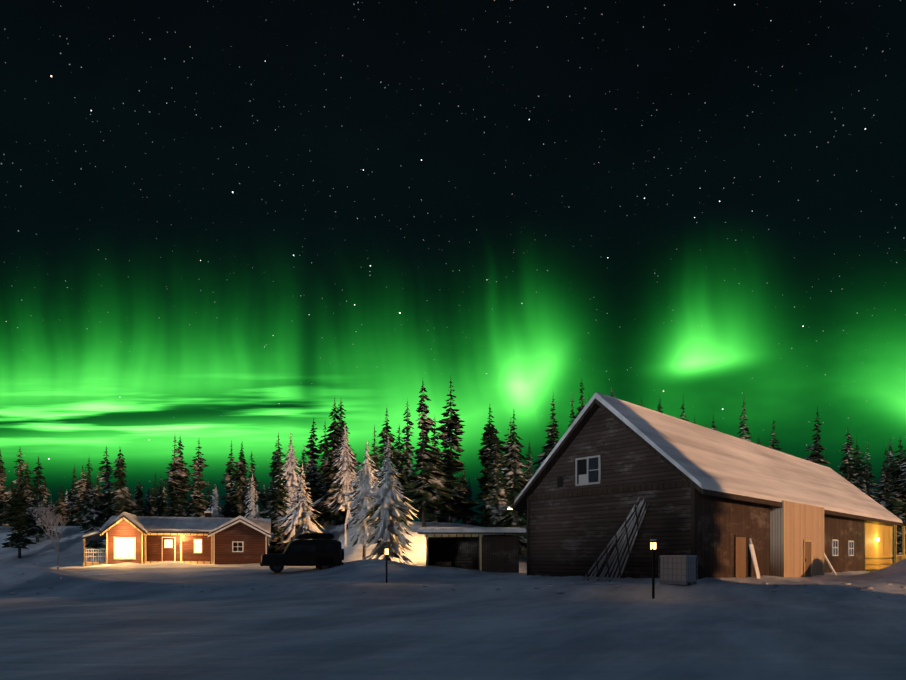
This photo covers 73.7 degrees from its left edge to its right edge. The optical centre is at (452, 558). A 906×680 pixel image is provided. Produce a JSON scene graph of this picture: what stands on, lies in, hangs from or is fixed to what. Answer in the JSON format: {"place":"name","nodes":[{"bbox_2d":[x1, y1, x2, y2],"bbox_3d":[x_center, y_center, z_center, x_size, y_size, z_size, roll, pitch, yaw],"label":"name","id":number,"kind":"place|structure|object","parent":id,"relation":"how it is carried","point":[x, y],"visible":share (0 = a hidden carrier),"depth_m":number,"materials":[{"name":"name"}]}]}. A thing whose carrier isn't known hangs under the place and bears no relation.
{"place":"outdoors","nodes":[
{"label":"outdoors","id":0,"kind":"place"},
{"bbox_2d":[0,522,905,679],"bbox_3d":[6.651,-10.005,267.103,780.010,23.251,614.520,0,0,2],"label":"snow ground","id":1,"kind":"structure","parent":0,"point":[137,621],"depth_m":14.53,"materials":[{"name":"white snow"}]},
{"bbox_2d":[30,504,68,569],"bbox_3d":[-27.223,-1.355,40.552,2.458,4.691,1.921,0,0,2],"label":"frosted birch tree","id":2,"kind":"object","parent":1,"relation":"on","point":[51,519],"visible":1,"depth_m":40.56,"materials":[{"name":"white plant"}]},
{"bbox_2d":[82,511,271,565],"bbox_3d":[-23.318,-1.706,52.830,14.300,4.920,8.290,0,0,-16],"label":"cabin","id":3,"kind":"object","parent":1,"relation":"on","point":[206,539],"visible":0.85,"depth_m":50.23,"materials":[{"name":"red wood"}]},
{"bbox_2d":[204,487,223,517],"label":"snowy spruce tree","id":4,"kind":"object","parent":1,"relation":"on","point":[216,513],"visible":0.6,"depth_m":60.56,"materials":[{"name":"white plant"}]},
{"bbox_2d":[244,473,270,545],"bbox_3d":[-19.747,-4.143,58.500,3.891,8.329,4.115,0,0,19],"label":"snowy spruce tree","id":5,"kind":"object","parent":1,"relation":"on","point":[251,506],"visible":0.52,"depth_m":58.66,"materials":[{"name":"white plant"}]},
{"bbox_2d":[253,504,270,538],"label":"snowy spruce tree","id":6,"kind":"object","parent":1,"relation":"on","point":[257,513],"visible":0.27,"depth_m":57.41,"materials":[{"name":"white plant"}]},
{"bbox_2d":[275,432,305,532],"bbox_3d":[-17.214,-7.577,62.358,4.697,11.639,4.921,0,0,2],"label":"snowy spruce tree","id":7,"kind":"object","parent":1,"relation":"on","point":[290,474],"visible":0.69,"depth_m":62.07,"materials":[{"name":"white plant"}]},
{"bbox_2d":[273,461,323,550],"bbox_3d":[-13.963,-3.527,55.197,4.461,10.685,4.729,0,0,2],"label":"snowy spruce tree","id":8,"kind":"object","parent":1,"relation":"on","point":[300,518],"visible":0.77,"depth_m":54.73,"materials":[{"name":"white plant"}]},
{"bbox_2d":[260,533,343,572],"bbox_3d":[-9.367,-0.345,37.625,5.070,2.460,2.461,0,0,-18],"label":"suv","id":9,"kind":"object","parent":1,"relation":"on","point":[321,551],"visible":1,"depth_m":36.91,"materials":[{"name":"paint"}]},
{"bbox_2d":[326,426,358,529],"bbox_3d":[-10.445,-8.053,60.511,4.622,10.961,4.532,0,0,44],"label":"snowy spruce tree","id":10,"kind":"object","parent":1,"relation":"on","point":[347,463],"visible":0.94,"depth_m":59.80,"materials":[{"name":"white plant"}]},
{"bbox_2d":[340,472,359,547],"bbox_3d":[-9.240,-4.305,54.321,3.103,7.020,1.080,0,0,39],"label":"frosted birch tree","id":11,"kind":"object","parent":1,"relation":"on","point":[347,514],"visible":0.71,"depth_m":54.19,"materials":[{"name":"white plant"}]},
{"bbox_2d":[344,441,382,559],"bbox_3d":[-6.678,-4.232,47.569,3.924,10.449,3.836,0,0,22],"label":"snowy spruce tree","id":12,"kind":"object","parent":1,"relation":"on","point":[367,482],"visible":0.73,"depth_m":47.16,"materials":[{"name":"white plant"}]},
{"bbox_2d":[355,437,417,564],"bbox_3d":[-4.803,-3.966,44.544,4.544,10.818,4.651,0,0,25],"label":"snowy spruce tree","id":13,"kind":"object","parent":1,"relation":"on","point":[389,513],"visible":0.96,"depth_m":43.99,"materials":[{"name":"white plant"}]},
{"bbox_2d":[384,544,388,582],"bbox_3d":[-2.962,0.429,26.917,0.240,2.090,0.240,0,0,-18],"label":"lamp post","id":14,"kind":"object","parent":1,"relation":"on","point":[386,549],"visible":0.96,"depth_m":26.88,"materials":[{"name":"black metal"}]},
{"bbox_2d":[0,377,905,563],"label":"forest trees","id":15,"kind":"object","parent":1,"relation":"on","point":[431,492],"visible":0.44,"depth_m":67.90,"materials":[{"name":"green plant"}]},
{"bbox_2d":[8,564,905,597],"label":"snow clods","id":16,"kind":"object","parent":1,"relation":"on","point":[571,583],"depth_m":24.95,"materials":[{"name":"white snow"}]},
{"bbox_2d":[418,527,526,572],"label":"shed","id":17,"kind":"structure","parent":1,"relation":"on","point":[471,548],"depth_m":41.03,"materials":[{"name":"brown wood"}]},
{"bbox_2d":[507,507,517,535],"bbox_3d":[5.095,-1.441,51.634,0.966,5.880,0.240,0,0,-23],"label":"yard lamp post","id":18,"kind":"object","parent":1,"relation":"on","point":[516,516],"visible":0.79,"depth_m":51.76,"materials":[{"name":"black metal"}]},
{"bbox_2d":[649,537,656,598],"bbox_3d":[7.634,0.523,23.022,0.240,2.640,0.240,0,0,-18],"label":"lamp post","id":19,"kind":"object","parent":1,"relation":"on","point":[653,546],"depth_m":23.00,"materials":[{"name":"black metal"}]},
{"bbox_2d":[659,555,697,584],"bbox_3d":[9.549,0.492,25.619,1.025,1.210,1.224,0,0,-43],"label":"ibc tank","id":20,"kind":"object","parent":1,"relation":"on","point":[678,569],"visible":1,"depth_m":25.27,"materials":[{"name":"grey plastic"}]},
{"bbox_2d":[513,392,905,581],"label":"barn","id":21,"kind":"structure","parent":1,"relation":"on","point":[612,487],"depth_m":31.32,"materials":[{"name":"brown wood"}]},
{"bbox_2d":[0,0,905,529],"label":"sky","id":22,"kind":"structure","parent":0,"point":[222,221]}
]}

